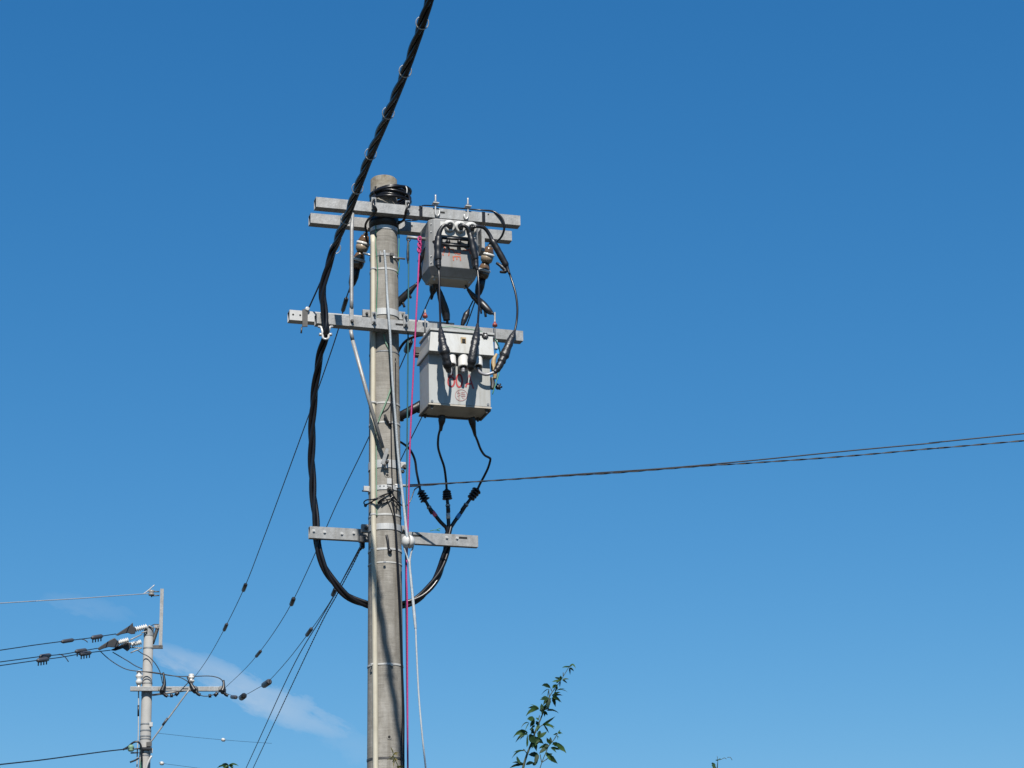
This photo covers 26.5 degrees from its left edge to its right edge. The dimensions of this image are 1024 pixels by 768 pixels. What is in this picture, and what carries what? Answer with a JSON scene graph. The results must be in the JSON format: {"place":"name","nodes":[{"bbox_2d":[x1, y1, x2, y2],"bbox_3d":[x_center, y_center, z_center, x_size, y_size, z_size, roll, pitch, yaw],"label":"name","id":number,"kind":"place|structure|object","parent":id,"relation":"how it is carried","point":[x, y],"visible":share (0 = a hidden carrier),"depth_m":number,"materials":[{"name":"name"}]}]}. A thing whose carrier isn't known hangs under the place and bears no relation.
{"place":"outdoors","nodes":[
{"label":"outdoors","id":0,"kind":"place"},
{"bbox_2d":[0,0,1023,767],"label":"sky","id":1,"kind":"structure","parent":0,"point":[748,229],"materials":[{"name":"blue"}]},
{"label":"ground","id":2,"kind":"structure","parent":0,"visible":0},
{"bbox_2d":[130,589,218,767],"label":"utility pole","id":3,"kind":"object","parent":2,"relation":"on","point":[146,689],"visible":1,"depth_m":40.68,"materials":[{"name":"concrete"}]},
{"bbox_2d":[118,638,128,644],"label":"ribbed insulator","id":4,"kind":"object","parent":3,"relation":"attached to","point":[122,641],"visible":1,"depth_m":40.68,"materials":[{"name":"white ceramic"}]},
{"bbox_2d":[98,638,118,649],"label":"insulator cover","id":5,"kind":"object","parent":4,"relation":"attached to","point":[113,642],"visible":1,"depth_m":40.60,"materials":[{"name":"grey plastic"}]},
{"bbox_2d":[0,648,97,661],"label":"line wire","id":6,"kind":"object","parent":5,"relation":"attached to","point":[77,651],"visible":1,"depth_m":38.37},
{"bbox_2d":[128,745,139,753],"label":"spool insulator","id":7,"kind":"object","parent":3,"relation":"attached to","point":[131,749],"visible":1,"depth_m":40.19,"materials":[{"name":"green ceramic"}]},
{"bbox_2d":[0,748,128,764],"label":"line wire","id":8,"kind":"object","parent":7,"relation":"attached to","point":[63,756],"visible":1,"depth_m":37.87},
{"bbox_2d":[123,741,142,761],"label":"jumper","id":9,"kind":"object","parent":7,"relation":"attached to","point":[133,742],"visible":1,"depth_m":40.22,"materials":[{"name":"grey rubber"}]},
{"bbox_2d":[131,640,141,646],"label":"ribbed insulator","id":10,"kind":"object","parent":3,"relation":"on","point":[134,643],"visible":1,"depth_m":40.87,"materials":[{"name":"white ceramic"}]},
{"bbox_2d":[112,642,130,650],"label":"insulator cover","id":11,"kind":"object","parent":10,"relation":"attached to","point":[126,647],"visible":1,"depth_m":40.78,"materials":[{"name":"black plastic"}]},
{"bbox_2d":[0,650,109,665],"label":"line wire","id":12,"kind":"object","parent":11,"relation":"attached to","point":[46,659],"visible":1,"depth_m":38.34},
{"bbox_2d":[112,652,141,668],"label":"jumper","id":13,"kind":"object","parent":11,"relation":"hanging from","point":[126,660],"visible":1,"depth_m":40.77,"materials":[{"name":"metal"}]},
{"bbox_2d":[135,670,142,685],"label":"post insulator","id":14,"kind":"object","parent":3,"relation":"attached to","point":[139,676],"visible":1,"depth_m":40.65,"materials":[{"name":"white ceramic"}]},
{"bbox_2d":[135,624,146,631],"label":"ribbed insulator","id":15,"kind":"object","parent":3,"relation":"attached to","point":[141,627],"visible":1,"depth_m":40.98,"materials":[{"name":"white ceramic"}]},
{"bbox_2d":[116,623,135,635],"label":"insulator cover","id":16,"kind":"object","parent":15,"relation":"attached to","point":[131,629],"visible":1,"depth_m":40.90,"materials":[{"name":"grey plastic"}]},
{"bbox_2d":[0,634,114,650],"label":"line wire","id":17,"kind":"object","parent":16,"relation":"attached to","point":[98,637],"visible":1,"depth_m":39.04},
{"bbox_2d":[101,652,188,682],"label":"jumper","id":18,"kind":"object","parent":3,"relation":"attached to","point":[143,671],"visible":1,"depth_m":40.68,"materials":[{"name":"metal"}]},
{"bbox_2d":[137,650,162,683],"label":"jumper","id":19,"kind":"object","parent":3,"relation":"attached to","point":[154,662],"visible":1,"depth_m":40.81,"materials":[{"name":"metal"}]},
{"bbox_2d":[145,585,158,596],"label":"spool insulator","id":20,"kind":"object","parent":3,"relation":"attached to","point":[151,593],"visible":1,"depth_m":41.34,"materials":[{"name":"grey ceramic"}]},
{"bbox_2d":[0,593,148,603],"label":"line wire","id":21,"kind":"object","parent":20,"relation":"attached to","point":[72,598],"visible":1,"depth_m":38.86,"materials":[{"name":"metal"}]},
{"bbox_2d":[158,672,167,697],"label":"dead end clamp","id":22,"kind":"object","parent":3,"relation":"attached to","point":[162,690],"visible":1,"depth_m":40.59,"materials":[{"name":"black rubber"}]},
{"bbox_2d":[189,674,194,685],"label":"post insulator","id":23,"kind":"object","parent":3,"relation":"attached to","point":[191,676],"visible":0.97,"depth_m":40.77,"materials":[{"name":"white ceramic"}]},
{"bbox_2d":[147,672,222,682],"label":"jumper","id":24,"kind":"object","parent":23,"relation":"attached to","point":[195,676],"visible":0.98,"depth_m":40.82,"materials":[{"name":"metal"}]},
{"bbox_2d":[187,677,200,695],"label":"dead end clamp","id":25,"kind":"object","parent":3,"relation":"attached to","point":[194,689],"visible":1,"depth_m":40.66,"materials":[{"name":"black rubber"}]},
{"bbox_2d":[159,733,260,742],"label":"thin wire","id":26,"kind":"object","parent":3,"relation":"attached to","point":[223,739],"visible":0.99,"depth_m":43.74,"materials":[{"name":"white metal"}]},
{"bbox_2d":[218,680,228,696],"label":"dead end clamp","id":27,"kind":"object","parent":3,"relation":"attached to","point":[221,688],"visible":0.96,"depth_m":40.72,"materials":[{"name":"black rubber"}]},
{"bbox_2d":[223,297,429,689],"bbox_3d":[-3.008,2.542,28.340,0.053,1.777,26.242,2,-18,-10],"label":"line wire","id":28,"kind":"object","parent":3,"relation":"attached to","point":[291,603],"visible":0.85,"depth_m":22.05,"materials":[{"name":"black rubber"}]},
{"bbox_2d":[226,302,474,700],"bbox_3d":[-2.810,2.704,28.344,0.099,1.994,26.202,2,-18,-11],"label":"line wire","id":29,"kind":"object","parent":3,"relation":"attached to","point":[264,684],"visible":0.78,"depth_m":26.97,"materials":[{"name":"black rubber"}]},
{"bbox_2d":[218,763,237,767],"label":"vine shoot","id":30,"kind":"object","parent":2,"relation":"on","point":[227,766],"visible":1,"depth_m":6.47,"materials":[{"name":"green plant"}]},
{"bbox_2d":[287,175,522,767],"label":"utility pole","id":31,"kind":"object","parent":2,"relation":"on","point":[384,690],"visible":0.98,"depth_m":15.05,"materials":[{"name":"concrete"}]},
{"bbox_2d":[246,547,359,767],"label":"drop wire","id":32,"kind":"object","parent":31,"relation":"attached to","point":[302,649],"visible":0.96,"depth_m":18.48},
{"bbox_2d":[349,227,369,292],"bbox_3d":[-1.103,-0.892,15.661,0.210,0.454,0.104,-18,-24,41],"label":"strain insulator","id":33,"kind":"object","parent":31,"relation":"attached to","point":[362,243],"visible":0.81,"depth_m":15.63,"materials":[{"name":"ceramic"}]},
{"bbox_2d":[190,290,348,681],"bbox_3d":[-3.593,2.448,28.238,0.047,1.950,26.346,2,-18,-10],"label":"line wire","id":34,"kind":"object","parent":33,"relation":"attached to","point":[343,309],"visible":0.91,"depth_m":20.93,"materials":[{"name":"black rubber"}]},
{"bbox_2d":[359,543,364,549],"bbox_3d":[-1.030,1.104,14.926,0.033,0.074,0.040,4,-19,-17],"label":"wire clamp","id":35,"kind":"object","parent":31,"relation":"attached to","point":[362,545],"visible":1,"depth_m":14.91,"materials":[{"name":"black metal"}]},
{"bbox_2d":[253,550,360,767],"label":"drop wire","id":36,"kind":"object","parent":35,"relation":"attached to","point":[307,652],"visible":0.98,"depth_m":18.52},
{"bbox_2d":[375,225,377,332],"bbox_3d":[-0.957,-0.745,15.361,0.024,0.815,0.012,-13,-22,33],"label":"ground wire","id":37,"kind":"object","parent":31,"relation":"attached to","point":[377,269],"visible":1,"depth_m":15.38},
{"bbox_2d":[376,433,377,515],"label":"ground wire","id":38,"kind":"object","parent":31,"relation":"attached to","point":[376,474],"visible":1,"depth_m":14.90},
{"bbox_2d":[363,489,400,508],"bbox_3d":[-0.883,0.777,14.847,0.260,0.128,0.090,1,-18,-7],"label":"cable bundle","id":39,"kind":"object","parent":31,"relation":"attached to","point":[377,498],"visible":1,"depth_m":14.83,"materials":[{"name":"black rubber"}]},
{"bbox_2d":[378,334,391,422],"bbox_3d":[-0.882,-0.042,15.119,0.105,0.647,0.021,1,-18,-7],"label":"ground wire","id":40,"kind":"object","parent":31,"relation":"attached to","point":[391,383],"visible":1,"depth_m":15.08,"materials":[{"name":"grey metal"}]},
{"bbox_2d":[364,184,411,232],"bbox_3d":[-0.875,-1.261,15.615,0.342,0.322,0.385,4,-19,-15],"label":"cable coil","id":41,"kind":"object","parent":31,"relation":"attached to","point":[402,193],"visible":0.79,"depth_m":15.53,"materials":[{"name":"black rubber"}]},
{"bbox_2d":[300,0,490,608],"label":"supply cable","id":42,"kind":"object","parent":31,"relation":"attached to","point":[372,148],"visible":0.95,"depth_m":14.99,"materials":[{"name":"black rubber"}]},
{"bbox_2d":[388,343,402,765],"bbox_3d":[-0.751,2.427,14.327,0.106,5.707,0.047,10,-21,-32],"label":"shaft cable","id":43,"kind":"object","parent":31,"relation":"attached to","point":[396,565],"visible":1,"depth_m":14.70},
{"bbox_2d":[395,358,397,511],"bbox_3d":[-0.798,0.347,15.021,0.017,1.111,0.019,-1,-18,0],"label":"shaft cable","id":44,"kind":"object","parent":31,"relation":"attached to","point":[396,451],"visible":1,"depth_m":14.97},
{"bbox_2d":[391,501,404,767],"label":"shaft cable","id":45,"kind":"object","parent":31,"relation":"attached to","point":[401,640],"visible":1,"depth_m":14.59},
{"bbox_2d":[397,228,399,273],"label":"ground wire","id":46,"kind":"object","parent":31,"relation":"attached to","point":[398,249],"visible":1,"depth_m":15.51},
{"bbox_2d":[383,250,426,767],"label":"white rope","id":47,"kind":"object","parent":31,"relation":"attached to","point":[399,467],"visible":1,"depth_m":14.76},
{"bbox_2d":[401,532,414,548],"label":"pulley block","id":48,"kind":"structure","parent":47,"relation":"hanging from","point":[409,539],"depth_m":14.63,"materials":[{"name":"white ceramic"}]},
{"bbox_2d":[392,487,418,506],"bbox_3d":[-0.728,0.767,14.905,0.216,0.167,0.046,6,-20,-22],"label":"service tail","id":49,"kind":"object","parent":31,"relation":"attached to","point":[410,499],"visible":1,"depth_m":14.89},
{"bbox_2d":[400,400,419,421],"bbox_3d":[-0.709,0.169,15.227,0.443,0.212,0.145,-5,-18,12],"label":"jumper","id":50,"kind":"object","parent":31,"relation":"attached to","point":[415,409],"visible":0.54,"depth_m":15.16,"materials":[{"name":"black rubber"}]},
{"bbox_2d":[399,335,422,351],"bbox_3d":[-0.721,-0.268,15.405,0.276,0.158,0.045,-11,-20,27],"label":"jumper","id":51,"kind":"object","parent":31,"relation":"attached to","point":[404,342],"visible":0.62,"depth_m":15.41,"materials":[{"name":"black rubber"}]},
{"bbox_2d":[406,236,421,767],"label":"pink rope","id":52,"kind":"object","parent":31,"relation":"hanging from","point":[419,245],"visible":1,"depth_m":14.85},
{"bbox_2d":[405,235,424,723],"bbox_3d":[-0.624,2.157,14.491,0.198,6.764,0.056,9,-21,-28],"label":"teal rope","id":53,"kind":"object","parent":31,"relation":"hanging from","point":[408,243],"visible":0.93,"depth_m":15.08,"materials":[{"name":"fabric"}]},
{"bbox_2d":[398,205,504,244],"bbox_3d":[-0.440,-1.155,15.627,0.779,0.243,0.188,3,-19,-12],"label":"control wire","id":54,"kind":"object","parent":31,"relation":"attached to","point":[503,222],"visible":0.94,"depth_m":15.66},
{"bbox_2d":[420,218,484,288],"bbox_3d":[-0.404,-0.931,15.571,0.436,0.447,0.311,4,-19,-17],"label":"switch box","id":55,"kind":"object","parent":31,"relation":"attached to","point":[457,270],"visible":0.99,"depth_m":15.48,"materials":[{"name":"grey paint"}]},
{"bbox_2d":[398,240,434,307],"bbox_3d":[-0.686,-0.766,15.524,0.457,0.453,0.104,-15,-22,35],"label":"jumper","id":56,"kind":"object","parent":55,"relation":"hanging from","point":[402,297],"visible":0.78,"depth_m":15.54,"materials":[{"name":"black rubber"}]},
{"bbox_2d":[429,286,436,299],"bbox_3d":[-0.543,-0.839,15.824,0.104,0.430,0.194,10,-21,-31],"label":"jumper","id":57,"kind":"object","parent":55,"relation":"hanging from","point":[432,290],"visible":0.08,"depth_m":15.81,"materials":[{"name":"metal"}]},
{"bbox_2d":[432,284,449,323],"bbox_3d":[-0.507,-0.587,15.563,0.062,0.329,0.193,-14,-22,35],"label":"jumper","id":58,"kind":"object","parent":55,"relation":"hanging from","point":[445,312],"visible":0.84,"depth_m":15.55,"materials":[{"name":"black rubber"}]},
{"bbox_2d":[434,224,451,375],"bbox_3d":[-0.478,-0.610,15.045,0.117,1.219,0.457,-1,-18,-2],"label":"jumper cable","id":59,"kind":"object","parent":55,"relation":"attached to","point":[444,351],"visible":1,"depth_m":14.99,"materials":[{"name":"black rubber"}]},
{"bbox_2d":[461,300,472,325],"bbox_3d":[-0.321,-0.483,15.562,0.096,0.253,0.049,-1,-18,0],"label":"jumper","id":60,"kind":"object","parent":55,"relation":"hanging from","point":[465,316],"visible":0.85,"depth_m":15.55,"materials":[{"name":"black rubber"}]},
{"bbox_2d":[459,224,479,371],"bbox_3d":[-0.295,-0.609,15.110,0.144,1.211,0.442,-1,-18,0],"label":"jumper cable","id":61,"kind":"object","parent":55,"relation":"attached to","point":[473,352],"visible":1,"depth_m":15.08,"materials":[{"name":"black rubber"}]},
{"bbox_2d":[465,285,493,316],"bbox_3d":[-0.205,-0.577,15.572,0.233,0.267,0.156,-7,-19,18],"label":"jumper","id":62,"kind":"object","parent":55,"relation":"hanging from","point":[485,307],"visible":0.94,"depth_m":15.59,"materials":[{"name":"black rubber"}]},
{"bbox_2d":[470,225,517,375],"bbox_3d":[-0.121,-0.583,15.250,0.330,1.201,0.317,-1,-18,0],"label":"jumper cable","id":63,"kind":"object","parent":55,"relation":"attached to","point":[504,354],"visible":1,"depth_m":15.27,"materials":[{"name":"black rubber"}]},
{"bbox_2d":[413,309,501,421],"bbox_3d":[-0.343,-0.167,15.090,0.620,0.803,0.388,3,-19,-13],"label":"switch box","id":64,"kind":"object","parent":31,"relation":"attached to","point":[461,392],"visible":0.91,"depth_m":14.95,"materials":[{"name":"paint"}]},
{"bbox_2d":[442,326,481,331],"bbox_3d":[-0.341,-0.382,15.067,0.297,0.022,0.038,4,-19,-17],"label":"green wire","id":65,"kind":"object","parent":64,"relation":"on","point":[459,327],"visible":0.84,"depth_m":15.04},
{"bbox_2d":[461,337,465,343],"bbox_3d":[-0.335,-0.299,14.986,0.036,0.044,0.019,4,-19,-17],"label":"label","id":66,"kind":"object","parent":64,"relation":"in","point":[463,339],"depth_m":14.98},
{"bbox_2d":[492,339,500,393],"bbox_3d":[-0.101,-0.117,15.220,0.102,0.414,0.022,15,-24,-40],"label":"green wire","id":67,"kind":"object","parent":64,"relation":"attached to","point":[499,372],"visible":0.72,"depth_m":15.20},
{"bbox_2d":[475,242,494,295],"bbox_3d":[-0.206,-0.832,15.932,0.104,0.442,0.203,14,-24,-39],"label":"strain insulator","id":68,"kind":"object","parent":31,"relation":"attached to","point":[487,256],"visible":0.86,"depth_m":15.90,"materials":[{"name":"ceramic"}]},
{"bbox_2d":[410,440,1023,486],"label":"service wire","id":69,"kind":"object","parent":31,"relation":"attached to","point":[736,463],"visible":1,"depth_m":14.44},
{"bbox_2d":[410,433,1023,484],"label":"service wire","id":70,"kind":"object","parent":31,"relation":"attached to","point":[749,460],"visible":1,"depth_m":14.42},
{"bbox_2d":[510,664,575,767],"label":"vine shoot","id":71,"kind":"object","parent":2,"relation":"on","point":[534,740],"visible":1,"depth_m":5.99,"materials":[{"name":"green plant"}]},
{"bbox_2d":[711,757,731,767],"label":"vine shoot","id":72,"kind":"object","parent":2,"relation":"on","point":[713,765],"visible":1,"depth_m":5.97,"materials":[{"name":"green plant"}]}
]}

